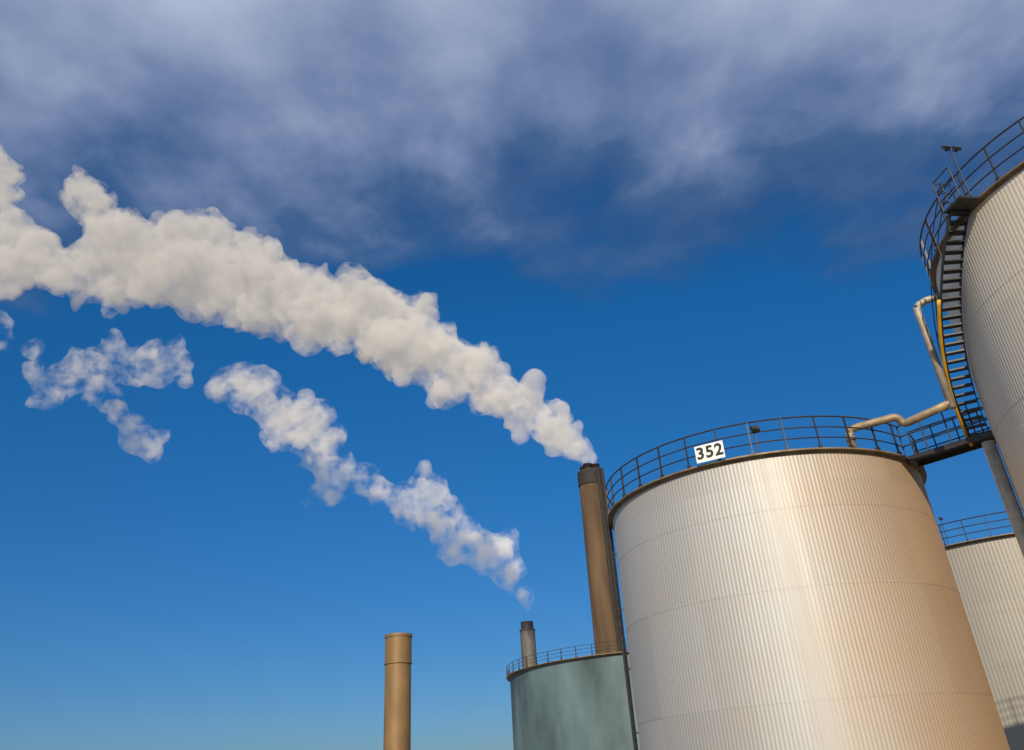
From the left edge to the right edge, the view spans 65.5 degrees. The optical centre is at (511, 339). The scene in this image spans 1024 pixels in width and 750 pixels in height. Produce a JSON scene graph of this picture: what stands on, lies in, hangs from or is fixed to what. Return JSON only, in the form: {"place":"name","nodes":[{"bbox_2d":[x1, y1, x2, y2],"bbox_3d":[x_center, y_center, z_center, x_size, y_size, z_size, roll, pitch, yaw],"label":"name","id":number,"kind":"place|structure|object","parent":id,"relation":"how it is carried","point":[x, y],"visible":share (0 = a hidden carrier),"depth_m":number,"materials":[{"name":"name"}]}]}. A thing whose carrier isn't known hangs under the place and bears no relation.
{"place":"outdoors","nodes":[
{"label":"outdoors","id":0,"kind":"place"},
{"bbox_2d":[0,0,1023,749],"label":"sky","id":1,"kind":"structure","parent":0,"point":[321,321],"materials":[{"name":"blue"}]},
{"bbox_3d":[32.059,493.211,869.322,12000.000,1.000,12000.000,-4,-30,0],"label":"ground","id":2,"kind":"structure","parent":0,"visible":0},
{"bbox_2d":[383,633,411,749],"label":"chimney","id":3,"kind":"object","parent":2,"relation":"on","point":[397,696],"visible":1,"depth_m":72.05,"materials":[{"name":"metal"}]},
{"bbox_2d":[520,621,535,667],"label":"chimney","id":4,"kind":"object","parent":2,"relation":"on","point":[527,639],"visible":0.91,"depth_m":150.06,"materials":[{"name":"grey metal"}]},
{"bbox_2d":[506,640,639,749],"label":"storage tank","id":5,"kind":"object","parent":2,"relation":"on","point":[578,703],"visible":0.39,"depth_m":60.62,"materials":[{"name":"teal metal"}]},
{"bbox_2d":[577,463,621,654],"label":"chimney","id":6,"kind":"object","parent":2,"relation":"on","point":[592,486],"visible":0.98,"depth_m":106.95,"materials":[{"name":"concrete"}]},
{"bbox_2d":[605,415,1009,749],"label":"storage tank","id":7,"kind":"object","parent":2,"relation":"on","point":[787,598],"visible":0.99,"depth_m":25.30,"materials":[{"name":"metal"}]},
{"bbox_2d":[694,440,724,463],"bbox_3d":[6.787,3.875,27.352,1.000,0.600,0.041,-19,-33,25],"label":"number sign","id":8,"kind":"object","parent":7,"relation":"attached to","point":[709,452],"visible":1,"depth_m":27.34,"materials":[{"name":"white metal"}]},
{"bbox_2d":[750,425,759,452],"bbox_3d":[8.300,3.369,26.967,0.270,0.970,0.242,2,-30,-10],"label":"floodlight","id":9,"kind":"object","parent":7,"relation":"on","point":[754,428],"visible":1,"depth_m":27.05,"materials":[{"name":"paint"}]},
{"bbox_2d":[845,293,956,447],"bbox_3d":[13.313,1.304,27.562,4.332,4.868,0.745,-24,-35,32],"label":"pipeline","id":10,"kind":"object","parent":7,"relation":"attached to","point":[946,404],"visible":0.91,"depth_m":26.98,"materials":[{"name":"beige metal"}]},
{"bbox_2d":[919,116,1023,557],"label":"storage tank","id":11,"kind":"object","parent":2,"relation":"on","point":[975,271],"visible":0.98,"depth_m":24.49,"materials":[{"name":"white metal"}]},
{"bbox_2d":[896,398,995,466],"bbox_3d":[15.256,3.209,27.576,0.950,1.362,3.262,21,-38,-37],"label":"footbridge","id":12,"kind":"object","parent":11,"relation":"attached to","point":[943,452],"visible":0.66,"depth_m":27.58,"materials":[{"name":"paint"}]},
{"bbox_2d":[941,145,970,194],"bbox_3d":[13.943,-5.280,24.749,0.588,1.971,0.188,2,-30,-10],"label":"floodlight","id":13,"kind":"object","parent":11,"relation":"attached to","point":[948,148],"visible":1,"depth_m":25.09,"materials":[{"name":"paint"}]},
{"bbox_2d":[937,509,1023,749],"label":"storage tank","id":14,"kind":"object","parent":2,"relation":"on","point":[988,573],"visible":0.2,"depth_m":48.73,"materials":[{"name":"white metal"}]}
]}

